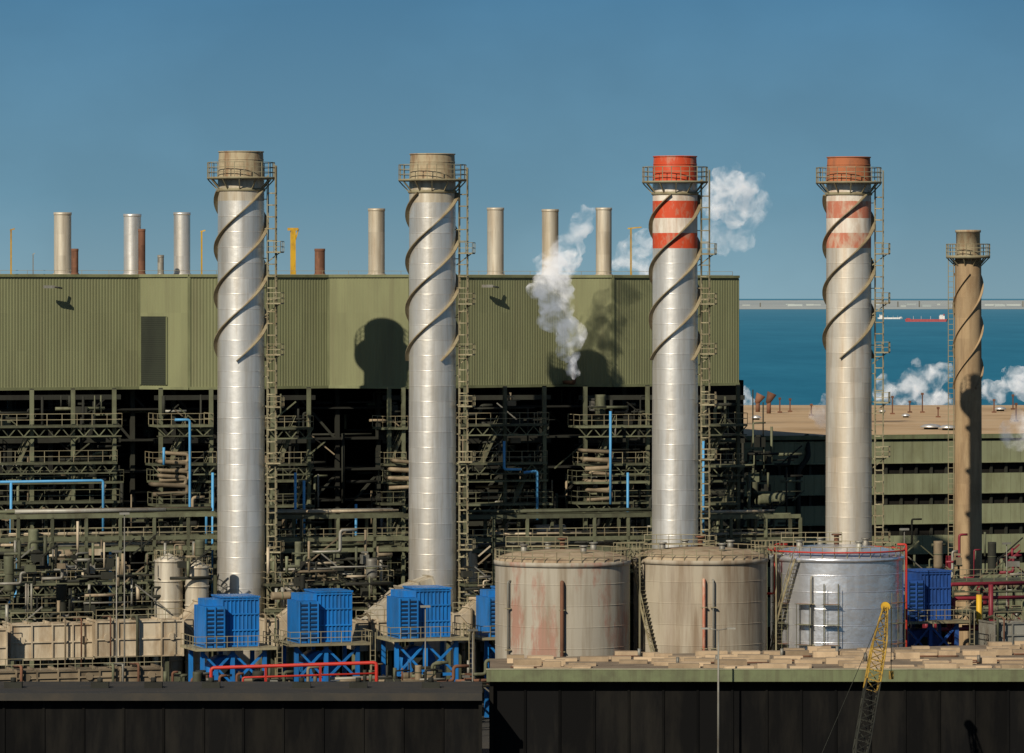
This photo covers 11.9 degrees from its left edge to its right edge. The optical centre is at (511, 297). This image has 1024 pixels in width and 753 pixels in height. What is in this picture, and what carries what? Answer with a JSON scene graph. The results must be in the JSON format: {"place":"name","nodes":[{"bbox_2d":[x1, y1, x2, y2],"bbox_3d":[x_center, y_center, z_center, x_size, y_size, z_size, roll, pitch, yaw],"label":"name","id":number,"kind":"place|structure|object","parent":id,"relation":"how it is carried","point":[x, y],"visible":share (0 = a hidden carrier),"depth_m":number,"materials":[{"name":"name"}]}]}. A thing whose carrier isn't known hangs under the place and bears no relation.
{"place":"outdoors","nodes":[
{"label":"outdoors","id":0,"kind":"place"},
{"bbox_2d":[53,212,71,273],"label":"roof flue","id":1,"kind":"object","parent":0,"point":[62,240],"visible":0.86,"depth_m":537.19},
{"bbox_2d":[71,249,78,273],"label":"roof flue","id":2,"kind":"object","parent":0,"point":[74,260],"visible":0.83,"depth_m":532.68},
{"bbox_2d":[123,214,140,274],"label":"roof flue","id":3,"kind":"object","parent":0,"point":[132,224],"visible":0.84,"depth_m":541.15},
{"bbox_2d":[138,229,145,274],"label":"roof flue","id":4,"kind":"object","parent":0,"point":[141,249],"visible":0.89,"depth_m":537.68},
{"bbox_2d":[173,212,190,273],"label":"roof flue","id":5,"kind":"object","parent":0,"point":[181,240],"visible":0.89,"depth_m":544.20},
{"bbox_2d":[194,604,223,647],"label":"louvre house","id":6,"kind":"structure","parent":0,"point":[199,625],"depth_m":478.12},
{"bbox_2d":[198,597,221,605],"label":"inlet hood","id":7,"kind":"object","parent":6,"relation":"on","point":[212,601],"visible":1,"depth_m":478.82,"materials":[{"name":"blue paint"}]},
{"bbox_2d":[205,607,224,647],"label":"louvre frame","id":8,"kind":"object","parent":6,"relation":"attached to","point":[215,626],"visible":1,"depth_m":477.74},
{"bbox_2d":[206,609,223,644],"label":"louvre blade","id":9,"kind":"object","parent":8,"relation":"attached to","point":[216,626],"visible":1,"depth_m":477.83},
{"bbox_2d":[205,652,262,680],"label":"leg brace","id":10,"kind":"object","parent":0,"point":[239,659],"visible":0.18,"depth_m":478.32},
{"bbox_2d":[212,596,257,646],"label":"housing","id":11,"kind":"object","parent":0,"point":[240,620],"visible":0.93,"depth_m":479.62,"materials":[{"name":"blue paint"}]},
{"bbox_2d":[222,598,258,644],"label":"wall rib","id":12,"kind":"object","parent":11,"relation":"attached to","point":[242,620],"depth_m":479.54,"materials":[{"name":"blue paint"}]},
{"bbox_2d":[223,598,258,646],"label":"wall band","id":13,"kind":"object","parent":11,"relation":"attached to","point":[242,629],"depth_m":479.49,"materials":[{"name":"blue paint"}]},
{"bbox_2d":[211,593,259,597],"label":"roof lip","id":14,"kind":"object","parent":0,"point":[246,595],"visible":1,"depth_m":480.82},
{"bbox_2d":[287,228,298,273],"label":"roof davit crane","id":15,"kind":"object","parent":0,"point":[293,235],"visible":0.88,"depth_m":541.79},
{"bbox_2d":[287,599,316,642],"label":"louvre house","id":16,"kind":"structure","parent":0,"point":[292,615],"depth_m":480.98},
{"bbox_2d":[291,592,315,600],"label":"inlet hood","id":17,"kind":"object","parent":16,"relation":"on","point":[303,596],"visible":1,"depth_m":481.69,"materials":[{"name":"blue paint"}]},
{"bbox_2d":[298,601,318,642],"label":"louvre frame","id":18,"kind":"object","parent":16,"relation":"attached to","point":[308,621],"visible":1,"depth_m":480.59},
{"bbox_2d":[300,604,316,640],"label":"louvre blade","id":19,"kind":"object","parent":18,"relation":"attached to","point":[307,621],"visible":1,"depth_m":480.60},
{"bbox_2d":[314,249,324,273],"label":"roof flue","id":20,"kind":"object","parent":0,"point":[319,261],"visible":0.91,"depth_m":544.50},
{"bbox_2d":[299,647,355,680],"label":"leg brace","id":21,"kind":"object","parent":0,"point":[333,655],"visible":0.43,"depth_m":481.41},
{"bbox_2d":[305,591,350,641],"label":"housing","id":22,"kind":"object","parent":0,"point":[345,614],"visible":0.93,"depth_m":482.59,"materials":[{"name":"blue paint"}]},
{"bbox_2d":[315,593,351,640],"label":"wall rib","id":23,"kind":"object","parent":22,"relation":"attached to","point":[332,615],"depth_m":482.26,"materials":[{"name":"blue paint"}]},
{"bbox_2d":[316,593,351,641],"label":"wall band","id":24,"kind":"object","parent":22,"relation":"attached to","point":[334,609],"depth_m":482.30,"materials":[{"name":"blue paint"}]},
{"bbox_2d":[304,588,352,592],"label":"roof lip","id":25,"kind":"object","parent":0,"point":[323,590],"visible":1,"depth_m":482.90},
{"bbox_2d":[0,380,743,673],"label":"back wall","id":26,"kind":"structure","parent":0,"point":[364,450],"depth_m":548.25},
{"bbox_2d":[368,208,384,273],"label":"roof flue","id":27,"kind":"object","parent":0,"point":[376,240],"visible":0.84,"depth_m":549.20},
{"bbox_2d":[387,596,416,638],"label":"louvre house","id":28,"kind":"structure","parent":0,"point":[392,611],"depth_m":484.28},
{"bbox_2d":[391,589,414,596],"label":"inlet hood","id":29,"kind":"object","parent":28,"relation":"on","point":[402,593],"visible":1,"depth_m":484.81,"materials":[{"name":"blue paint"}]},
{"bbox_2d":[399,598,418,638],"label":"louvre frame","id":30,"kind":"object","parent":28,"relation":"attached to","point":[409,617],"visible":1,"depth_m":483.69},
{"bbox_2d":[401,601,416,635],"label":"louvre blade","id":31,"kind":"object","parent":30,"relation":"attached to","point":[407,617],"visible":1,"depth_m":483.69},
{"bbox_2d":[340,672,488,752],"bbox_3d":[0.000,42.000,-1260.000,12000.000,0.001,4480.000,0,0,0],"label":"ground","id":32,"kind":"structure","parent":0,"point":[485,734],"depth_m":478.89,"materials":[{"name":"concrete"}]},
{"bbox_2d":[0,617,7,668],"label":"evaporator casing","id":33,"kind":"object","parent":32,"relation":"on","point":[3,642],"visible":0.91,"depth_m":479.23,"materials":[{"name":"beige metal"}]},
{"bbox_2d":[2,611,93,668],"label":"evaporator casing","id":34,"kind":"object","parent":32,"relation":"on","point":[64,639],"visible":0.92,"depth_m":482.59,"materials":[{"name":"beige metal"}]},
{"bbox_2d":[0,521,491,622],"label":"desalination pipework","id":35,"kind":"object","parent":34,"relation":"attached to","point":[374,566],"visible":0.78,"depth_m":493.43,"materials":[{"name":"metal"}]},
{"bbox_2d":[0,655,162,680],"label":"culvert casing","id":36,"kind":"object","parent":32,"relation":"on","point":[134,671],"visible":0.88,"depth_m":457.63,"materials":[{"name":"concrete"}]},
{"bbox_2d":[119,512,129,665],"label":"lighting mast","id":37,"kind":"object","parent":32,"relation":"on","point":[124,513],"visible":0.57,"depth_m":469.94,"materials":[{"name":"grey metal"}]},
{"bbox_2d":[86,608,183,680],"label":"evaporator casing","id":38,"kind":"object","parent":32,"relation":"on","point":[151,636],"visible":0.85,"depth_m":483.50,"materials":[{"name":"beige metal"}]},
{"bbox_2d":[179,599,197,644],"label":"flue duct","id":39,"kind":"object","parent":38,"relation":"attached to","point":[188,614],"visible":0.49,"depth_m":486.36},
{"bbox_2d":[154,549,183,680],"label":"surge silo","id":40,"kind":"object","parent":32,"relation":"on","point":[169,591],"visible":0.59,"depth_m":490.87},
{"bbox_2d":[184,555,209,680],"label":"surge silo","id":41,"kind":"object","parent":32,"relation":"on","point":[195,589],"visible":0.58,"depth_m":490.99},
{"bbox_2d":[188,649,266,680],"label":"leg","id":42,"kind":"object","parent":32,"relation":"on","point":[202,662],"visible":0.32,"depth_m":479.36,"materials":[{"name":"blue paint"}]},
{"bbox_2d":[205,654,243,680],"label":"fan scroll","id":43,"kind":"object","parent":42,"relation":"attached to","point":[217,660],"visible":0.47,"depth_m":479.67,"materials":[{"name":"blue paint"}]},
{"bbox_2d":[180,643,278,651],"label":"platform","id":44,"kind":"structure","parent":42,"relation":"on","point":[262,646],"depth_m":478.46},
{"bbox_2d":[181,631,278,648],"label":"handrail","id":45,"kind":"object","parent":44,"relation":"on","point":[258,641],"visible":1,"depth_m":478.25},
{"bbox_2d":[0,677,481,752],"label":"store shed","id":46,"kind":"structure","parent":32,"relation":"on","point":[211,715],"depth_m":434.85,"materials":[{"name":"metal"}]},
{"bbox_2d":[0,701,478,752],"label":"shutter door","id":47,"kind":"structure","parent":46,"relation":"in","point":[23,719],"depth_m":434.81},
{"bbox_2d":[207,151,283,676],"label":"industrial chimney","id":48,"kind":"object","parent":32,"relation":"on","point":[243,276],"visible":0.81,"depth_m":497.98,"materials":[{"name":"metal"}]},
{"bbox_2d":[259,608,293,677],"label":"evaporator casing","id":49,"kind":"object","parent":32,"relation":"on","point":[264,622],"visible":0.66,"depth_m":491.96,"materials":[{"name":"beige metal"}]},
{"bbox_2d":[267,605,286,639],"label":"flue duct","id":50,"kind":"object","parent":49,"relation":"attached to","point":[281,624],"visible":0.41,"depth_m":491.53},
{"bbox_2d":[283,578,299,680],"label":"surge silo","id":51,"kind":"object","parent":32,"relation":"on","point":[288,589],"visible":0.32,"depth_m":496.22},
{"bbox_2d":[209,661,377,680],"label":"red pipe frame","id":52,"kind":"object","parent":32,"relation":"on","point":[266,666],"visible":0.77,"depth_m":461.89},
{"bbox_2d":[283,645,359,680],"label":"leg","id":53,"kind":"object","parent":32,"relation":"on","point":[344,656],"visible":0.31,"depth_m":482.15,"materials":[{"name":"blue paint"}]},
{"bbox_2d":[299,649,336,677],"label":"fan scroll","id":54,"kind":"object","parent":53,"relation":"attached to","point":[311,655],"visible":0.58,"depth_m":482.52,"materials":[{"name":"blue paint"}]},
{"bbox_2d":[273,638,371,646],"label":"platform","id":55,"kind":"structure","parent":53,"relation":"on","point":[354,642],"depth_m":480.89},
{"bbox_2d":[274,626,371,643],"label":"handrail","id":56,"kind":"object","parent":55,"relation":"on","point":[365,636],"visible":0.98,"depth_m":481.09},
{"bbox_2d":[163,658,494,691],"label":"yard pipework","id":57,"kind":"object","parent":32,"relation":"on","point":[416,675],"visible":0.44,"depth_m":472.97,"materials":[{"name":"metal"}]},
{"bbox_2d":[347,609,399,680],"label":"evaporator casing","id":58,"kind":"object","parent":32,"relation":"on","point":[368,624],"visible":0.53,"depth_m":492.69,"materials":[{"name":"beige metal"}]},
{"bbox_2d":[356,574,435,620],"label":"flue duct","id":59,"kind":"object","parent":58,"relation":"attached to","point":[381,602],"visible":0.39,"depth_m":496.68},
{"bbox_2d":[0,385,747,676],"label":"boiler steel frame","id":60,"kind":"object","parent":32,"relation":"on","point":[288,437],"visible":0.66,"depth_m":523.62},
{"bbox_2d":[0,277,738,387],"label":"corrugated wall","id":61,"kind":"structure","parent":60,"relation":"on","point":[78,332],"depth_m":526.34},
{"bbox_2d":[139,317,166,384],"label":"louvre jamb","id":62,"kind":"object","parent":61,"relation":"attached to","point":[140,350],"visible":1,"depth_m":521.75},
{"bbox_2d":[140,316,166,384],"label":"louvre slat","id":63,"kind":"object","parent":62,"relation":"attached to","point":[153,350],"visible":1,"depth_m":521.06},
{"bbox_2d":[141,317,165,384],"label":"louvre back","id":64,"kind":"object","parent":62,"relation":"attached to","point":[151,339],"visible":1,"depth_m":521.12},
{"bbox_2d":[0,274,739,277],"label":"roof flashing","id":65,"kind":"object","parent":61,"relation":"on","point":[216,275],"visible":0.83,"depth_m":526.05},
{"bbox_2d":[0,270,732,274],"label":"roof handrail","id":66,"kind":"object","parent":65,"relation":"on","point":[317,274],"visible":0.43,"depth_m":540.80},
{"bbox_2d":[138,276,613,387],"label":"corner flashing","id":67,"kind":"object","parent":61,"relation":"attached to","point":[328,330],"visible":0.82,"depth_m":527.91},
{"bbox_2d":[0,383,739,390],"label":"bottom flashing","id":68,"kind":"object","parent":60,"relation":"on","point":[345,386],"visible":0.79,"depth_m":526.00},
{"bbox_2d":[0,389,740,622],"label":"boiler pipework","id":69,"kind":"object","parent":60,"relation":"attached to","point":[598,405],"visible":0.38,"depth_m":523.77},
{"bbox_2d":[0,507,801,698],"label":"pipe rack","id":70,"kind":"object","parent":32,"relation":"on","point":[321,543],"visible":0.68,"depth_m":508.33,"materials":[{"name":"green metal"}]},
{"bbox_2d":[381,640,457,680],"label":"leg","id":71,"kind":"object","parent":32,"relation":"on","point":[396,654],"visible":0.29,"depth_m":485.25,"materials":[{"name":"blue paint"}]},
{"bbox_2d":[399,645,435,673],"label":"fan scroll","id":72,"kind":"object","parent":71,"relation":"attached to","point":[410,650],"visible":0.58,"depth_m":485.55,"materials":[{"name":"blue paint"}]},
{"bbox_2d":[373,634,470,641],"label":"platform","id":73,"kind":"structure","parent":71,"relation":"on","point":[454,637],"depth_m":484.03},
{"bbox_2d":[373,622,470,638],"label":"handrail","id":74,"kind":"object","parent":73,"relation":"on","point":[430,632],"visible":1,"depth_m":483.94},
{"bbox_2d":[398,153,474,678],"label":"industrial chimney","id":75,"kind":"object","parent":32,"relation":"on","point":[434,278],"visible":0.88,"depth_m":504.11,"materials":[{"name":"metal"}]},
{"bbox_2d":[446,602,483,678],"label":"evaporator casing","id":76,"kind":"object","parent":32,"relation":"on","point":[456,617],"visible":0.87,"depth_m":497.83,"materials":[{"name":"beige metal"}]},
{"bbox_2d":[456,535,477,678],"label":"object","id":77,"kind":"object","parent":32,"relation":"on","point":[472,560],"visible":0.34,"depth_m":511.55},
{"bbox_2d":[470,639,488,716],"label":"leg","id":78,"kind":"object","parent":32,"relation":"on","point":[486,692],"visible":0.17,"depth_m":492.71,"materials":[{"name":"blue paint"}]},
{"bbox_2d":[494,536,630,658],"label":"storage tank","id":79,"kind":"object","parent":32,"relation":"on","point":[562,601],"visible":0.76,"depth_m":474.07,"materials":[{"name":"metal"}]},
{"bbox_2d":[642,156,716,548],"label":"industrial chimney","id":80,"kind":"object","parent":32,"relation":"on","point":[677,299],"visible":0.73,"depth_m":512.15,"materials":[{"name":"metal"}]},
{"bbox_2d":[613,540,783,649],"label":"tank catwalk","id":81,"kind":"object","parent":32,"relation":"on","point":[754,546],"visible":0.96,"depth_m":483.59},
{"bbox_2d":[631,534,767,653],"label":"storage tank","id":82,"kind":"object","parent":32,"relation":"on","point":[687,593],"visible":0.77,"depth_m":478.36,"materials":[{"name":"metal"}]},
{"bbox_2d":[701,628,735,752],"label":"street lamp","id":83,"kind":"object","parent":32,"relation":"on","point":[718,732],"visible":1,"depth_m":436.43,"materials":[{"name":"grey metal"}]},
{"bbox_2d":[486,641,1023,752],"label":"workshop shed","id":84,"kind":"structure","parent":32,"relation":"on","point":[953,699],"depth_m":440.45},
{"bbox_2d":[493,682,1023,752],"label":"wall","id":85,"kind":"structure","parent":84,"relation":"in","point":[508,697],"depth_m":440.47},
{"bbox_2d":[767,532,906,649],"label":"storage tank","id":86,"kind":"object","parent":32,"relation":"on","point":[835,594],"visible":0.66,"depth_m":482.66,"materials":[{"name":"metal"}]},
{"bbox_2d":[816,156,889,545],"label":"industrial chimney","id":87,"kind":"object","parent":32,"relation":"on","point":[851,265],"visible":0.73,"depth_m":518.03,"materials":[{"name":"metal"}]},
{"bbox_2d":[822,602,893,752],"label":"crawler crane","id":88,"kind":"object","parent":32,"relation":"on","point":[884,606],"visible":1,"depth_m":415.70,"materials":[{"name":"yellow metal"}]},
{"bbox_2d":[705,390,1023,645],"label":"condenser pipework","id":89,"kind":"object","parent":32,"relation":"on","point":[984,588],"visible":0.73,"depth_m":533.02,"materials":[{"name":"metal"}]},
{"bbox_2d":[744,405,1023,649],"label":"turbine hall","id":90,"kind":"structure","parent":32,"relation":"on","point":[916,474],"depth_m":575.41,"materials":[{"name":"metal"}]},
{"bbox_2d":[903,623,958,646],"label":"leg","id":91,"kind":"object","parent":32,"relation":"on","point":[956,636],"visible":0.21,"depth_m":505.47,"materials":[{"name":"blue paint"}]},
{"bbox_2d":[908,627,938,646],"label":"fan scroll","id":92,"kind":"object","parent":91,"relation":"attached to","point":[917,632],"visible":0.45,"depth_m":505.68,"materials":[{"name":"blue paint"}]},
{"bbox_2d":[903,617,970,623],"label":"platform","id":93,"kind":"structure","parent":91,"relation":"on","point":[956,620],"depth_m":504.20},
{"bbox_2d":[903,606,971,621],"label":"handrail","id":94,"kind":"object","parent":93,"relation":"on","point":[953,615],"visible":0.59,"depth_m":504.43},
{"bbox_2d":[946,230,989,645],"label":"concrete chimney","id":95,"kind":"object","parent":32,"relation":"on","point":[967,420],"visible":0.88,"depth_m":554.71,"materials":[{"name":"concrete"}]},
{"bbox_2d":[978,611,1023,644],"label":"condenser casing","id":96,"kind":"object","parent":32,"relation":"on","point":[999,630],"visible":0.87,"depth_m":508.54,"materials":[{"name":"grey metal"}]},
{"bbox_2d":[404,588,448,637],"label":"housing","id":97,"kind":"object","parent":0,"point":[436,608],"visible":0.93,"depth_m":485.60,"materials":[{"name":"blue paint"}]},
{"bbox_2d":[415,589,450,635],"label":"wall rib","id":98,"kind":"object","parent":97,"relation":"attached to","point":[434,612],"depth_m":485.45,"materials":[{"name":"blue paint"}]},
{"bbox_2d":[416,590,449,636],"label":"wall band","id":99,"kind":"object","parent":97,"relation":"attached to","point":[435,605],"depth_m":485.43,"materials":[{"name":"blue paint"}]},
{"bbox_2d":[399,643,454,678],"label":"leg brace","id":100,"kind":"object","parent":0,"point":[431,649],"visible":0.38,"depth_m":484.24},
{"bbox_2d":[403,585,451,589],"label":"roof lip","id":101,"kind":"object","parent":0,"point":[418,587],"visible":1,"depth_m":485.93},
{"bbox_2d":[476,595,494,636],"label":"louvre house","id":102,"kind":"structure","parent":0,"point":[482,610],"depth_m":494.15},
{"bbox_2d":[458,598,475,626],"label":"flue duct","id":103,"kind":"object","parent":102,"relation":"attached to","point":[469,605],"visible":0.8,"depth_m":497.64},
{"bbox_2d":[486,208,503,274],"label":"roof flue","id":104,"kind":"object","parent":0,"point":[495,241],"visible":0.89,"depth_m":555.19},
{"bbox_2d":[0,0,1023,298],"label":"sky","id":105,"kind":"structure","parent":0,"point":[110,109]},
{"bbox_2d":[541,209,558,274],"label":"roof flue","id":106,"kind":"object","parent":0,"point":[549,241],"visible":0.87,"depth_m":557.17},
{"bbox_2d":[595,208,612,274],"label":"roof flue","id":107,"kind":"object","parent":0,"point":[603,239],"visible":0.88,"depth_m":559.21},
{"bbox_2d":[739,299,1023,404],"bbox_3d":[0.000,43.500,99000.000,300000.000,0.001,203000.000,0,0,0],"label":"sea","id":108,"kind":"structure","parent":0,"point":[782,353],"depth_m":3644.03,"materials":[{"name":"liquid"}]},
{"bbox_2d":[905,314,947,321],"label":"cargo ship","id":109,"kind":"object","parent":108,"relation":"on","point":[941,318],"visible":0.94,"depth_m":8907.69,"materials":[{"name":"red metal"}]},
{"bbox_2d":[739,300,1023,308],"bbox_3d":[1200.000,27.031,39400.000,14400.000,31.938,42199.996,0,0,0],"label":"shore","id":110,"kind":"structure","parent":0,"point":[893,304],"depth_m":22150.71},
{"bbox_2d":[903,580,923,620],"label":"louvre house","id":111,"kind":"structure","parent":0,"point":[918,594],"depth_m":504.26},
{"bbox_2d":[908,581,924,620],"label":"louvre frame","id":112,"kind":"object","parent":111,"relation":"attached to","point":[916,600],"visible":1,"depth_m":504.12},
{"bbox_2d":[909,583,922,618],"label":"louvre blade","id":113,"kind":"object","parent":112,"relation":"in","point":[915,600],"visible":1,"depth_m":504.09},
{"bbox_2d":[907,571,948,618],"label":"housing","id":114,"kind":"object","parent":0,"point":[926,590],"visible":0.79,"depth_m":505.87,"materials":[{"name":"blue paint"}]},
{"bbox_2d":[921,572,950,618],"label":"wall rib","id":115,"kind":"object","parent":114,"relation":"attached to","point":[939,594],"depth_m":505.93,"materials":[{"name":"blue paint"}]},
{"bbox_2d":[908,626,954,645],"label":"leg brace","id":116,"kind":"object","parent":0,"point":[936,633],"visible":0.29,"depth_m":504.81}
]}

